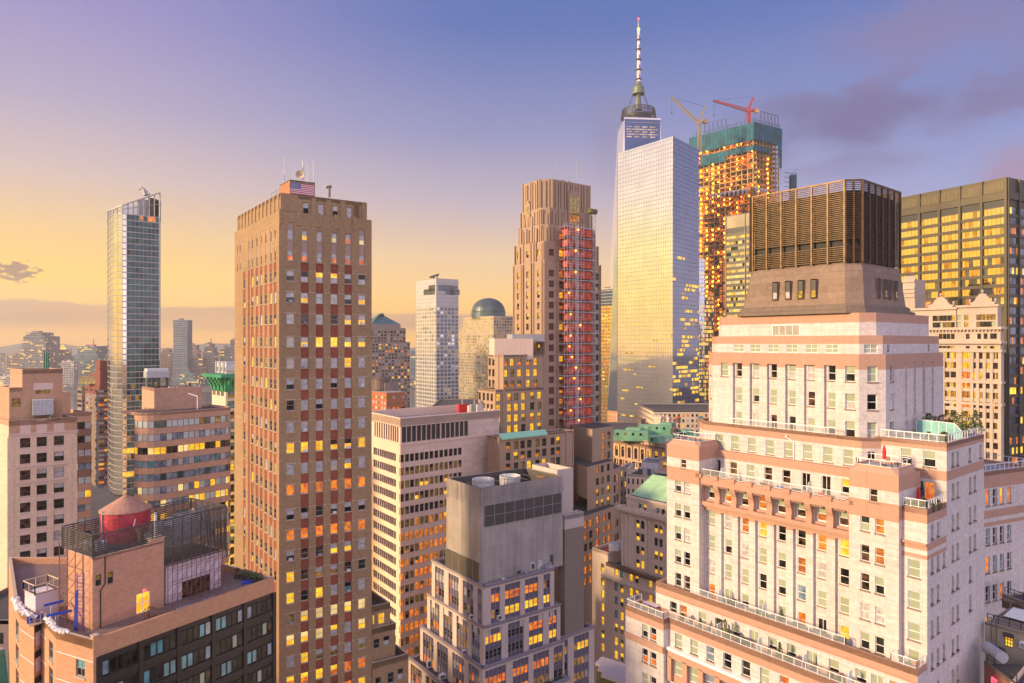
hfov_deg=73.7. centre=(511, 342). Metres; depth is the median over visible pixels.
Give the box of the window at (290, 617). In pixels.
[286,613,294,625]
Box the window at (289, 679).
[286,676,293,682]
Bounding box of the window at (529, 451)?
[527,450,530,457]
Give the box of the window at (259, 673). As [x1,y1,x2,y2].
[257,669,261,682]
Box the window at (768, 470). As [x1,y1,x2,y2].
[763,467,772,482]
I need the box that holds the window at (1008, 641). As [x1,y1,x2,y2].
[1005,637,1012,647]
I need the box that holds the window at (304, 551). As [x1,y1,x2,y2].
[301,548,307,558]
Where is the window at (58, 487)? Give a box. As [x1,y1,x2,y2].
[53,483,64,493]
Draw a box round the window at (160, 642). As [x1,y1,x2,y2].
[157,639,162,653]
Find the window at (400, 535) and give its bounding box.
[399,533,402,541]
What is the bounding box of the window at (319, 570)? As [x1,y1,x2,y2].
[316,566,322,577]
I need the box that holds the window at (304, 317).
[301,314,308,324]
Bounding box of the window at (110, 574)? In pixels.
[108,571,112,583]
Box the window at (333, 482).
[331,480,337,490]
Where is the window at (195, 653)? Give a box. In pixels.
[193,649,198,664]
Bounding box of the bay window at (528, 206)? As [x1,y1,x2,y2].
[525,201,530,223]
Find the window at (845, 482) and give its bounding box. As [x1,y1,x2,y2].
[840,478,848,495]
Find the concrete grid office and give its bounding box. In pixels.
[372,405,499,655]
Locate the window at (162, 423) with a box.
[160,420,165,427]
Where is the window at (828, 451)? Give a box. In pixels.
[822,446,832,463]
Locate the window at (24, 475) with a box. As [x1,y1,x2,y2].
[20,470,29,480]
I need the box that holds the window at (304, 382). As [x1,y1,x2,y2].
[301,379,308,389]
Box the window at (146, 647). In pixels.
[144,644,149,658]
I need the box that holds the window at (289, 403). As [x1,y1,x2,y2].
[286,400,294,410]
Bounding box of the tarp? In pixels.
[241,580,251,584]
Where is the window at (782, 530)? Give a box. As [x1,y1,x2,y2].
[777,526,785,542]
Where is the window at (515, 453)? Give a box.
[514,452,517,459]
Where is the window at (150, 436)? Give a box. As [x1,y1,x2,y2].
[148,434,153,441]
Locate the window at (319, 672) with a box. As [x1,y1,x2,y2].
[316,668,322,679]
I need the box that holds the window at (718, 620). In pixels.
[716,618,722,627]
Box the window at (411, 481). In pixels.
[410,479,413,486]
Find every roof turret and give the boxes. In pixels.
[636,417,645,424]
[653,414,662,423]
[663,415,672,421]
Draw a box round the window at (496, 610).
[495,608,498,617]
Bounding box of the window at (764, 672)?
[759,667,768,682]
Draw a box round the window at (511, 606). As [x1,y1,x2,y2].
[510,604,513,612]
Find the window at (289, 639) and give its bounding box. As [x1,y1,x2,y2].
[286,634,294,646]
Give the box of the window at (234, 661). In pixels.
[232,657,236,671]
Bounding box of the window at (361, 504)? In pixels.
[358,500,365,510]
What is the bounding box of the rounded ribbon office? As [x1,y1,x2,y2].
[120,385,230,564]
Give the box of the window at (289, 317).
[286,313,293,323]
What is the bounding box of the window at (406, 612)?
[405,610,408,618]
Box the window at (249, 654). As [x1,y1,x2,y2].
[247,651,251,664]
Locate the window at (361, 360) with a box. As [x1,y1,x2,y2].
[358,357,365,367]
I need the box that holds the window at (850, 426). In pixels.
[846,421,854,436]
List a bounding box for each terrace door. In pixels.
[717,459,720,475]
[726,588,731,599]
[750,630,757,641]
[760,599,766,608]
[802,472,809,490]
[808,651,816,663]
[818,617,825,630]
[822,475,830,494]
[868,452,874,458]
[872,674,882,682]
[909,649,919,662]
[925,482,934,499]
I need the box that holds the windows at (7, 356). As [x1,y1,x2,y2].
[7,356,19,368]
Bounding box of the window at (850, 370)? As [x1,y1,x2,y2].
[844,366,854,382]
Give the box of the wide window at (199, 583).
[183,574,209,597]
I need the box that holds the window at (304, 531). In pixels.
[301,527,308,538]
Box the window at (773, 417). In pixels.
[771,414,776,428]
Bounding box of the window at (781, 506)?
[778,500,785,512]
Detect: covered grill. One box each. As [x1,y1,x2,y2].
[727,598,736,605]
[734,636,746,645]
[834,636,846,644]
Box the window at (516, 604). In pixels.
[515,603,518,611]
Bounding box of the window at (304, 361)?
[301,358,308,368]
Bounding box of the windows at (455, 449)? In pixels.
[374,447,460,641]
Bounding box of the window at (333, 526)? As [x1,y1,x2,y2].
[331,523,337,534]
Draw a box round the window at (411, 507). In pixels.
[410,505,413,512]
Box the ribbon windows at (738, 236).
[727,235,741,316]
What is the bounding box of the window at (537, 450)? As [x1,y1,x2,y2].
[535,449,538,456]
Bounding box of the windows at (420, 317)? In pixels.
[418,307,456,406]
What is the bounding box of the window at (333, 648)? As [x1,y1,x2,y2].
[331,645,337,656]
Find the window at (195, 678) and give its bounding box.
[193,674,198,682]
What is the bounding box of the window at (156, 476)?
[154,474,159,480]
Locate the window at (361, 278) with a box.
[358,275,364,284]
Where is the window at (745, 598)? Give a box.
[742,593,748,605]
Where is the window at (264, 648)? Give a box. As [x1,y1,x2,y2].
[262,644,266,657]
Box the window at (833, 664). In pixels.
[829,658,838,672]
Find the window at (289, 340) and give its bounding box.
[286,337,294,347]
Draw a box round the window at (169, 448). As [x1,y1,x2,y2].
[167,446,171,452]
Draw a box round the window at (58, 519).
[53,514,64,525]
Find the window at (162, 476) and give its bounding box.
[160,473,165,480]
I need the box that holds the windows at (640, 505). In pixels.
[602,504,664,658]
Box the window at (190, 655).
[187,652,192,667]
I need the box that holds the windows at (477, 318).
[463,318,511,333]
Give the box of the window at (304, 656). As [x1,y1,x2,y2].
[301,652,308,663]
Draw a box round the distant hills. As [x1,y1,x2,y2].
[0,343,458,356]
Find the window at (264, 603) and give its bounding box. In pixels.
[262,600,266,612]
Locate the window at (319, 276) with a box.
[316,272,322,282]
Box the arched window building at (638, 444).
[613,422,699,468]
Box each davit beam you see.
[44,599,63,618]
[46,609,71,627]
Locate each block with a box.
[0,353,4,361]
[0,361,5,367]
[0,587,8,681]
[372,381,404,410]
[410,376,415,385]
[433,399,477,405]
[601,422,648,434]
[607,410,618,421]
[621,463,634,504]
[626,469,666,504]
[638,403,708,433]
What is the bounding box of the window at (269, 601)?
[267,598,271,610]
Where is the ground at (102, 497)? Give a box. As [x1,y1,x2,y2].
[92,485,133,542]
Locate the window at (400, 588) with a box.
[399,586,402,593]
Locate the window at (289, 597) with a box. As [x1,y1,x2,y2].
[286,593,294,604]
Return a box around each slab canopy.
[595,657,625,682]
[598,662,625,682]
[601,668,625,682]
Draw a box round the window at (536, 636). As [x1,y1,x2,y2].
[534,635,537,643]
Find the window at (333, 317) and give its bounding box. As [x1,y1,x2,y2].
[331,314,337,324]
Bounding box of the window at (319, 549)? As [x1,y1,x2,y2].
[316,545,322,556]
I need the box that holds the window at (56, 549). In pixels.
[53,546,64,556]
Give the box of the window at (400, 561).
[399,560,402,567]
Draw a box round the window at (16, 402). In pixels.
[12,398,20,406]
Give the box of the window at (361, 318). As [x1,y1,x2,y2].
[358,315,364,324]
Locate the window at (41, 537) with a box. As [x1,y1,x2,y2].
[36,532,46,543]
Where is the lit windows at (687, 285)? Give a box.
[621,284,698,416]
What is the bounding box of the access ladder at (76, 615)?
[74,572,83,631]
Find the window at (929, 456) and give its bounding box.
[922,450,936,468]
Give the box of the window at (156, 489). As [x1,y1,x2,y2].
[154,487,159,494]
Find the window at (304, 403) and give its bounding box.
[301,399,308,410]
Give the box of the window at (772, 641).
[769,637,776,649]
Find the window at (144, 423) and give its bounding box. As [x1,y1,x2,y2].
[142,421,147,427]
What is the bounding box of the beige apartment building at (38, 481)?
[0,368,77,589]
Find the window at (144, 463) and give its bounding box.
[142,461,147,467]
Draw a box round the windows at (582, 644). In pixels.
[412,572,587,682]
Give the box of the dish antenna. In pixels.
[296,160,304,179]
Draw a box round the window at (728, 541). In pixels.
[724,538,731,554]
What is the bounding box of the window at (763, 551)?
[758,547,766,564]
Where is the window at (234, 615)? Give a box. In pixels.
[232,611,236,624]
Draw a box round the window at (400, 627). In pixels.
[399,625,402,633]
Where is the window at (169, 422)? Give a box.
[167,420,171,426]
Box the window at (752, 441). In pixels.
[747,438,755,453]
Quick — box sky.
[0,0,1023,347]
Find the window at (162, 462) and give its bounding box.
[160,460,165,466]
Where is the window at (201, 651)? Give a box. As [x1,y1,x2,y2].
[199,647,204,661]
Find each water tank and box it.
[98,493,151,543]
[372,374,389,390]
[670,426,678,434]
[674,415,680,429]
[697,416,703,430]
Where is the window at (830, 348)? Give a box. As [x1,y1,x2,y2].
[826,344,837,352]
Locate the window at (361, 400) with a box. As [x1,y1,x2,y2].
[358,397,364,407]
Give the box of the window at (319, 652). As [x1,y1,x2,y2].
[316,648,322,659]
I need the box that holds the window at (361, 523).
[358,519,365,530]
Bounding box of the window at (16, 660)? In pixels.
[14,646,18,666]
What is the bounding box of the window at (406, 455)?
[405,454,408,461]
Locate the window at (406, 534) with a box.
[405,532,408,539]
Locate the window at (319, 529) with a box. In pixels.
[316,525,322,536]
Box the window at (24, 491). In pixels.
[19,486,29,497]
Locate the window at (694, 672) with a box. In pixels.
[691,667,697,682]
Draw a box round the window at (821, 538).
[817,534,825,552]
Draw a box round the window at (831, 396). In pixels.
[827,392,835,408]
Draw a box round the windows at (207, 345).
[203,345,217,371]
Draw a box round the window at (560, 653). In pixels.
[558,652,561,660]
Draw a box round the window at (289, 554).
[286,550,294,561]
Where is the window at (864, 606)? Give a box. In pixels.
[859,602,869,622]
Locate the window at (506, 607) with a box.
[505,605,508,614]
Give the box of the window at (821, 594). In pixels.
[817,590,825,608]
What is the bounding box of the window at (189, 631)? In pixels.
[187,627,192,642]
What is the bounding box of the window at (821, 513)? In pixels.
[817,507,826,521]
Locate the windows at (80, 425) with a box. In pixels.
[77,422,90,538]
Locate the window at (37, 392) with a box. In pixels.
[35,390,49,394]
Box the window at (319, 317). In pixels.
[316,314,322,324]
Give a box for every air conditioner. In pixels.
[427,659,430,667]
[438,672,445,679]
[514,568,521,574]
[530,562,534,569]
[1019,640,1023,648]
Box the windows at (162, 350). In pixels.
[161,350,172,379]
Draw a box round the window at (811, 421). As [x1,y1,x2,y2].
[808,417,814,431]
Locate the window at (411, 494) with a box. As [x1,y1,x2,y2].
[410,492,413,499]
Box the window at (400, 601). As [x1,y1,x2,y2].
[399,599,402,606]
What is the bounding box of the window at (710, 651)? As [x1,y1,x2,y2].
[705,646,714,663]
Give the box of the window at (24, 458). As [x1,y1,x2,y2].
[19,454,30,464]
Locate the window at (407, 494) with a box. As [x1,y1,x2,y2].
[405,493,408,500]
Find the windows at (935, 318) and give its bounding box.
[933,315,996,458]
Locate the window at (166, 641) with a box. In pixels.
[163,636,169,651]
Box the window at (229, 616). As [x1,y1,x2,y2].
[227,613,231,626]
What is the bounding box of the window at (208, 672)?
[205,669,210,682]
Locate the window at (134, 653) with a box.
[131,648,137,664]
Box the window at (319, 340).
[316,337,322,347]
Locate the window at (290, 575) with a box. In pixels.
[286,572,293,583]
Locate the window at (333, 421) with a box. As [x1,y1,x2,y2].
[331,419,337,429]
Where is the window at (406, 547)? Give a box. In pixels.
[405,545,408,552]
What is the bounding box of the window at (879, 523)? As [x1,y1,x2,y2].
[874,519,884,536]
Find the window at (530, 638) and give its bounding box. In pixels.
[529,636,532,644]
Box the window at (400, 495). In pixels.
[399,494,402,501]
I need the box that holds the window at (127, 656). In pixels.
[124,651,130,666]
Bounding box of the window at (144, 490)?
[142,488,147,494]
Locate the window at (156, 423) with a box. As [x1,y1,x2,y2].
[154,421,159,427]
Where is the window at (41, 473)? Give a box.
[36,468,47,479]
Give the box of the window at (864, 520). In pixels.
[859,516,869,532]
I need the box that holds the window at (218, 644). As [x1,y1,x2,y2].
[216,640,220,654]
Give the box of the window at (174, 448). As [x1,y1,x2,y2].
[172,445,177,452]
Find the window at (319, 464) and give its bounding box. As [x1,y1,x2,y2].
[316,461,322,471]
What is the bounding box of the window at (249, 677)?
[247,674,251,682]
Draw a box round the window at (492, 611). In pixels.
[491,610,494,618]
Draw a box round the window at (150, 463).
[148,461,153,467]
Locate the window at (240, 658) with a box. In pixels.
[237,655,242,669]
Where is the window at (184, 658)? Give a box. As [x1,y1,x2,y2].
[182,654,186,669]
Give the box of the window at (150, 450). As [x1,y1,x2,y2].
[148,448,153,454]
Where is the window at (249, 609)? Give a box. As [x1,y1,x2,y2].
[247,605,251,618]
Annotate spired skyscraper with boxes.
[609,17,660,288]
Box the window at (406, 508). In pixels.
[405,506,408,513]
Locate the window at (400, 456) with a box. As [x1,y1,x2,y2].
[399,455,402,462]
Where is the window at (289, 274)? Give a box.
[286,271,294,281]
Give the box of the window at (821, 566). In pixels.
[817,562,825,580]
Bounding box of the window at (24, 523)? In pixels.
[19,518,30,529]
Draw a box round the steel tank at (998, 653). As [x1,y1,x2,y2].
[981,641,1007,663]
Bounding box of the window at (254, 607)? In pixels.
[252,604,256,616]
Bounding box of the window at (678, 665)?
[675,660,681,676]
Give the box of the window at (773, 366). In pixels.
[770,364,776,378]
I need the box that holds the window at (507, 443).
[506,442,509,449]
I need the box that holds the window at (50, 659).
[47,641,52,664]
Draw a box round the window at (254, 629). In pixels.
[252,626,256,639]
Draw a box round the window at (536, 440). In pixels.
[535,439,538,446]
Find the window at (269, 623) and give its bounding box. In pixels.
[267,620,271,633]
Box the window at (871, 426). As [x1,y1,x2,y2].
[867,422,876,437]
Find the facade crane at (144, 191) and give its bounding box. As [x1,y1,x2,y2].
[139,187,149,195]
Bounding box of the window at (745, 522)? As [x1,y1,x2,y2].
[741,517,748,533]
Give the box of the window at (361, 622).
[358,618,364,629]
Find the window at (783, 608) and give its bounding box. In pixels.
[779,605,785,616]
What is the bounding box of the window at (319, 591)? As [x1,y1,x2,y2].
[316,587,322,598]
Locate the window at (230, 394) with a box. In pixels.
[228,392,234,397]
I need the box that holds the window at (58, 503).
[53,498,63,509]
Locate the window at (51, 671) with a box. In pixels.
[50,667,52,682]
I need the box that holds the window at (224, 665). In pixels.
[221,662,226,676]
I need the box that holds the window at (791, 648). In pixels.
[788,644,795,656]
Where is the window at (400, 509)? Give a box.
[399,507,402,514]
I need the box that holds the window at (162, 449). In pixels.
[160,447,165,453]
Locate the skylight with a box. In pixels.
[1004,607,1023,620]
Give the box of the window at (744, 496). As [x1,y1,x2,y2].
[742,493,747,505]
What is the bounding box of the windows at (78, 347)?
[74,347,107,384]
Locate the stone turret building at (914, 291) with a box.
[902,275,924,307]
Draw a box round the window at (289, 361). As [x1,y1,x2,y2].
[286,358,294,368]
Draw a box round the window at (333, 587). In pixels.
[331,584,336,595]
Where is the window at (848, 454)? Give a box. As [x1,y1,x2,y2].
[842,449,852,466]
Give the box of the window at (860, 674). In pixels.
[856,668,865,682]
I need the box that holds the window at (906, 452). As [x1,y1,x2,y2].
[902,448,911,463]
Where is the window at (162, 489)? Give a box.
[160,486,165,493]
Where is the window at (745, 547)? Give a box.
[741,542,748,559]
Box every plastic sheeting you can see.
[10,596,36,618]
[43,617,69,634]
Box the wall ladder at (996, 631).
[991,618,996,646]
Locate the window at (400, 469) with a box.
[399,468,402,475]
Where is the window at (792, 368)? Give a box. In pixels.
[788,364,795,379]
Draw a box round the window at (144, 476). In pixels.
[142,474,147,481]
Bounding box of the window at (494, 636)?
[493,633,496,641]
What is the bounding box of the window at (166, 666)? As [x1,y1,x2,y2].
[163,661,169,677]
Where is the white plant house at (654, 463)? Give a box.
[642,457,659,470]
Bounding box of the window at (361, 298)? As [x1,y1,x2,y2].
[358,295,364,304]
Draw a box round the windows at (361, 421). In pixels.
[237,202,402,682]
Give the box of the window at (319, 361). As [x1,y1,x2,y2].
[316,358,322,368]
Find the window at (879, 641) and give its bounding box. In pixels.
[874,636,884,656]
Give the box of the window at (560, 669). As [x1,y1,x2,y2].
[558,668,561,676]
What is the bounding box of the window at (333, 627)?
[331,624,337,635]
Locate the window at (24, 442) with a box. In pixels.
[19,438,30,448]
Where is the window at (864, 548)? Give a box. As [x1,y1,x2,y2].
[859,544,869,563]
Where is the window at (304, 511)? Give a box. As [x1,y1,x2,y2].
[301,507,308,518]
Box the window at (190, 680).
[187,677,192,682]
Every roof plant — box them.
[922,413,935,420]
[936,414,951,422]
[939,431,947,442]
[947,411,960,425]
[956,411,973,436]
[958,424,969,437]
[968,410,984,435]
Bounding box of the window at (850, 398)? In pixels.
[844,393,854,410]
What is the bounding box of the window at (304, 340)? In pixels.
[301,337,308,347]
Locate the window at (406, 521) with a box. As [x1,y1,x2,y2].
[405,519,408,526]
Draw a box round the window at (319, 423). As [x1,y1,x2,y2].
[316,420,322,430]
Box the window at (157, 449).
[154,447,159,454]
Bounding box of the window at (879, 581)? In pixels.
[874,576,884,596]
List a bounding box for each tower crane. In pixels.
[670,96,707,150]
[713,97,758,123]
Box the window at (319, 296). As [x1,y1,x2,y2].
[316,293,322,303]
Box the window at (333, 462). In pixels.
[331,459,337,470]
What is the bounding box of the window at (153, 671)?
[150,666,156,682]
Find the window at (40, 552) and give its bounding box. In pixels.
[37,548,46,556]
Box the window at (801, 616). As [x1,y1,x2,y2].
[798,611,805,623]
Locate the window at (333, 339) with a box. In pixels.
[331,337,337,347]
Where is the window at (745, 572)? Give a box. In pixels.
[741,568,748,585]
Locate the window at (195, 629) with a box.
[193,625,198,639]
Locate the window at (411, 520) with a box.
[410,518,413,525]
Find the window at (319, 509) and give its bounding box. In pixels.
[316,505,322,516]
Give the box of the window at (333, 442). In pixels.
[331,439,337,449]
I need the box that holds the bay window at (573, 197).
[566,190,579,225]
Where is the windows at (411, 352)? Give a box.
[411,352,414,374]
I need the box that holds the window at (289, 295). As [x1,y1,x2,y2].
[286,292,294,302]
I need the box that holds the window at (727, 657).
[722,652,731,671]
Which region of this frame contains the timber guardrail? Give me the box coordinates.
[23,574,58,595]
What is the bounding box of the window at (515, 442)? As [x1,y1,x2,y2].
[514,441,517,448]
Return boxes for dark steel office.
[896,177,1023,464]
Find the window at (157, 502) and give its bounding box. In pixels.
[154,500,159,507]
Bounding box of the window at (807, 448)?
[802,444,812,460]
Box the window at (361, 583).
[358,579,365,589]
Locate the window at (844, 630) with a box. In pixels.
[840,624,848,638]
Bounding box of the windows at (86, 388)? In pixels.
[86,388,91,411]
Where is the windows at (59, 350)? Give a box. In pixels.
[59,350,71,367]
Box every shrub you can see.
[143,606,159,618]
[233,568,240,578]
[240,569,248,580]
[245,570,251,579]
[250,572,257,582]
[256,573,263,581]
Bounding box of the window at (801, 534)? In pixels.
[796,530,805,547]
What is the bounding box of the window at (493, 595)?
[491,594,494,602]
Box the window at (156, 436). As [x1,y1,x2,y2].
[154,434,159,440]
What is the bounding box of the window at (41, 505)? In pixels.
[36,500,46,511]
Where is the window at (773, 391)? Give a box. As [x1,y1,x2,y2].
[770,389,776,404]
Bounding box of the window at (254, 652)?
[252,649,256,662]
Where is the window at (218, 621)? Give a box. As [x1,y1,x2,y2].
[216,617,220,630]
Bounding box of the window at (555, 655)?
[554,653,557,661]
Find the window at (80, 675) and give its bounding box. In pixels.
[74,659,85,680]
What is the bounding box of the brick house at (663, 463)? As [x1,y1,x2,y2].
[660,455,666,471]
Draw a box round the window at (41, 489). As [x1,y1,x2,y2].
[36,484,47,495]
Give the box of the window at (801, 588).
[796,584,805,602]
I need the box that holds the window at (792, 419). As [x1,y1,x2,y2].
[789,416,795,430]
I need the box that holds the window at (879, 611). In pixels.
[874,606,884,626]
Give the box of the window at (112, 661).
[109,656,116,672]
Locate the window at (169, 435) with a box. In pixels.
[167,433,171,439]
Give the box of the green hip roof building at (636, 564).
[592,474,666,682]
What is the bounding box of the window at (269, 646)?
[267,642,271,655]
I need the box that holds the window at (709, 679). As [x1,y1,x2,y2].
[706,674,713,682]
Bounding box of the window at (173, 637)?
[170,634,175,648]
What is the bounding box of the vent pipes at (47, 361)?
[43,350,48,368]
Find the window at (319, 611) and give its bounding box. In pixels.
[316,607,322,618]
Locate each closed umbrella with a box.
[881,445,886,465]
[916,486,920,500]
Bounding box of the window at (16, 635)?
[14,621,18,641]
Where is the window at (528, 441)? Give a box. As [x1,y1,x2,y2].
[527,440,530,447]
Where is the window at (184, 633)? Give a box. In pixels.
[182,630,186,644]
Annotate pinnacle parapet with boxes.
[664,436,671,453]
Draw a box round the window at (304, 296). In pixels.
[301,293,308,303]
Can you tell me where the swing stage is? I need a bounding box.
[27,612,46,626]
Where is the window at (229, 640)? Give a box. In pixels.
[227,636,231,650]
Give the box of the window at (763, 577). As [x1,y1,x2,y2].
[758,573,766,590]
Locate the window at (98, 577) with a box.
[96,574,100,585]
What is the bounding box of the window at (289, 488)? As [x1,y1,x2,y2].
[286,485,293,495]
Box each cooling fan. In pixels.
[472,477,493,487]
[499,473,520,484]
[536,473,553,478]
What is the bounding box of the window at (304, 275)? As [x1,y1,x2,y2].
[301,271,308,282]
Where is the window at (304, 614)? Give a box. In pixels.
[301,610,308,621]
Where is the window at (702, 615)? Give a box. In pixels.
[700,612,705,622]
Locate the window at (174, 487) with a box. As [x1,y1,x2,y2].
[172,484,177,491]
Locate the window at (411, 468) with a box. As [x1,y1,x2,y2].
[410,466,413,473]
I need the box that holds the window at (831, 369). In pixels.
[827,365,835,381]
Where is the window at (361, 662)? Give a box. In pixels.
[358,657,365,668]
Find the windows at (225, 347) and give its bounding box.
[220,347,229,360]
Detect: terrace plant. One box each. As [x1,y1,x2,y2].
[679,613,685,621]
[721,619,728,638]
[725,630,733,640]
[775,642,783,659]
[779,610,783,622]
[783,652,794,662]
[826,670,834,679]
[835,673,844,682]
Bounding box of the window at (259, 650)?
[257,646,261,660]
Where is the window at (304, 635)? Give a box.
[301,631,308,642]
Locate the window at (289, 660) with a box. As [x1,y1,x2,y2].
[286,656,294,667]
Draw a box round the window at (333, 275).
[331,273,337,283]
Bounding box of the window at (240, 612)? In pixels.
[237,609,242,622]
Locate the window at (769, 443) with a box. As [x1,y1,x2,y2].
[765,440,773,455]
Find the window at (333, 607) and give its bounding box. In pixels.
[331,604,336,615]
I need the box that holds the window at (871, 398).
[867,394,877,410]
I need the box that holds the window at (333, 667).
[331,664,337,675]
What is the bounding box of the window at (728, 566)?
[724,563,731,579]
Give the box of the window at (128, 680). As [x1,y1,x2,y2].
[124,677,130,682]
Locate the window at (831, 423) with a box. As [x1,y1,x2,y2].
[828,419,835,434]
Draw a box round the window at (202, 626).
[199,623,204,637]
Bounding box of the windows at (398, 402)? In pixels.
[373,395,403,409]
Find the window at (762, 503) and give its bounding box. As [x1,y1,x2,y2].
[759,496,766,508]
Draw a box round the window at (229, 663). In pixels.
[227,659,231,673]
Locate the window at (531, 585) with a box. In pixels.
[529,584,532,592]
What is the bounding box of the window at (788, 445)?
[783,442,792,458]
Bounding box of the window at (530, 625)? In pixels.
[529,622,532,630]
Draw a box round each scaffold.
[59,542,83,623]
[168,542,227,605]
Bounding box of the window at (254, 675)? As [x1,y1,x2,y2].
[252,671,256,682]
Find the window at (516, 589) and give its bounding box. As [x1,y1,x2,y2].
[515,587,518,596]
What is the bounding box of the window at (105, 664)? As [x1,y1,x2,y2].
[102,659,108,675]
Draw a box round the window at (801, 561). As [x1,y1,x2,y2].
[796,557,805,575]
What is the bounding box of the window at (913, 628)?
[906,621,920,644]
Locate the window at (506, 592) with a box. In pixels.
[505,590,508,598]
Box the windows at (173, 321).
[173,321,191,378]
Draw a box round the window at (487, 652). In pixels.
[485,651,488,659]
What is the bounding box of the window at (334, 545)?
[331,543,337,553]
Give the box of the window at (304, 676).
[301,672,307,682]
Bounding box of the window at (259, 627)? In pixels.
[257,624,261,637]
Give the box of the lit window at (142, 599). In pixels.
[136,590,149,613]
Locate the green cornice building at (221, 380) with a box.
[202,361,234,566]
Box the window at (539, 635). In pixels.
[538,633,541,641]
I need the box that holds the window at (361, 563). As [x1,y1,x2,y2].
[358,559,365,569]
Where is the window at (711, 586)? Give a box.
[709,583,714,594]
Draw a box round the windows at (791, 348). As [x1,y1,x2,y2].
[641,344,1011,682]
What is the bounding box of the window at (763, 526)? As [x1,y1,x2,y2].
[758,521,766,538]
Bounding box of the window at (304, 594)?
[301,590,307,601]
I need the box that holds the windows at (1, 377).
[0,377,9,385]
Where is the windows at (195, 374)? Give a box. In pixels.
[172,374,201,385]
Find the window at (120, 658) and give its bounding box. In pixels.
[117,653,123,669]
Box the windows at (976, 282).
[900,207,1023,463]
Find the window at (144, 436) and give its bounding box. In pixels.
[142,434,147,441]
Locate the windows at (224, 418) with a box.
[134,415,229,564]
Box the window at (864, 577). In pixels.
[859,572,869,592]
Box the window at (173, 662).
[170,659,175,674]
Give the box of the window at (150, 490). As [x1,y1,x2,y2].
[148,488,153,494]
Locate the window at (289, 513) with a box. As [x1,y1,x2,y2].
[286,509,294,520]
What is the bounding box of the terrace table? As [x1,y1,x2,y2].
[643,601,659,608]
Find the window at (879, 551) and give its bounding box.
[874,547,884,567]
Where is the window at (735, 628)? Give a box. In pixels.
[732,623,739,635]
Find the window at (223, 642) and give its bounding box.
[221,638,226,652]
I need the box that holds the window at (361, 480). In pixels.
[358,477,365,487]
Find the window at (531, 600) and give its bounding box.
[529,599,532,607]
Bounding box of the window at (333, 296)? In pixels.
[331,294,337,304]
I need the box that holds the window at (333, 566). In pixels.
[331,564,337,574]
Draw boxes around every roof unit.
[457,399,466,412]
[469,399,475,411]
[476,399,483,411]
[609,541,618,551]
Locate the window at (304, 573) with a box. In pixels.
[301,569,307,580]
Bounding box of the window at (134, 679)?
[131,674,137,682]
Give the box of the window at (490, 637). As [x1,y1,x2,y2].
[489,634,492,643]
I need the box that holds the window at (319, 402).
[316,399,322,409]
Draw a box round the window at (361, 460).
[358,457,365,467]
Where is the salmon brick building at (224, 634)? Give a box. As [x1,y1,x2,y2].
[9,498,275,682]
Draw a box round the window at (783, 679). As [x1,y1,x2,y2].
[780,675,788,682]
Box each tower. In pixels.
[0,374,9,385]
[7,354,19,370]
[20,331,58,367]
[59,345,73,367]
[61,360,79,388]
[74,339,107,386]
[77,360,107,488]
[107,192,160,496]
[143,368,168,387]
[160,348,172,381]
[162,510,194,546]
[172,372,208,385]
[173,318,192,378]
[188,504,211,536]
[191,356,205,372]
[192,343,200,357]
[203,339,218,372]
[220,345,229,360]
[230,338,234,360]
[235,180,407,682]
[372,313,409,407]
[408,462,594,682]
[410,349,415,376]
[416,278,459,406]
[458,352,458,384]
[459,298,512,398]
[478,179,620,624]
[601,289,612,305]
[601,305,611,421]
[607,136,698,421]
[624,179,1023,682]
[689,111,796,402]
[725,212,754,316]
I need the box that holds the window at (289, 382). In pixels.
[286,379,294,389]
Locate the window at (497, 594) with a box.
[495,593,498,601]
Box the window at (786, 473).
[781,469,790,485]
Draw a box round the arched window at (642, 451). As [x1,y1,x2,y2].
[641,449,643,459]
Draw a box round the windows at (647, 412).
[640,408,706,431]
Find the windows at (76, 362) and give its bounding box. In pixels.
[61,362,77,387]
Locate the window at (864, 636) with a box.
[859,631,869,651]
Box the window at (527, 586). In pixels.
[525,585,528,593]
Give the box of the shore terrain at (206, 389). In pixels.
[0,357,458,394]
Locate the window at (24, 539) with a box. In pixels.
[19,534,30,545]
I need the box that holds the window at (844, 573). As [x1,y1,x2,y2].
[839,567,848,586]
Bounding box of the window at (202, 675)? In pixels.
[199,671,204,682]
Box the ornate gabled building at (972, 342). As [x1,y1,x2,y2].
[910,289,1006,461]
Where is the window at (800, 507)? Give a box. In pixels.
[797,503,805,516]
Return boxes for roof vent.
[95,541,101,550]
[135,527,145,542]
[149,521,162,535]
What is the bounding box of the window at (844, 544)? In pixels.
[839,539,848,557]
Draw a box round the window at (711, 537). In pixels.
[708,534,714,550]
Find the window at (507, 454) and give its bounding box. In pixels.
[506,453,509,460]
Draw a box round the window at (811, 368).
[807,365,814,380]
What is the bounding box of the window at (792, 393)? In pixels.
[788,390,795,405]
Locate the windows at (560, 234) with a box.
[479,233,617,585]
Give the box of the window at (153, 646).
[150,641,156,656]
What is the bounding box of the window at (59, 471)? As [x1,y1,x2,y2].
[53,467,64,477]
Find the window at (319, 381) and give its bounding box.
[316,378,322,388]
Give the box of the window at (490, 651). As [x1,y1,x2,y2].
[489,649,492,658]
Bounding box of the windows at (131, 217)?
[108,214,159,493]
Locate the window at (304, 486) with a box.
[301,483,308,493]
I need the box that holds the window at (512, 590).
[510,589,513,597]
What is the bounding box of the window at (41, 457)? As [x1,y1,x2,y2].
[36,453,47,463]
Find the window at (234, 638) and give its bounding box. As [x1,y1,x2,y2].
[232,634,236,648]
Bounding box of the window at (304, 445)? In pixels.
[301,442,307,452]
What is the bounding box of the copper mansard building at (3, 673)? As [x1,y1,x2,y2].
[0,647,8,682]
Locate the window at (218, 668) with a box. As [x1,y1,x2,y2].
[216,664,220,678]

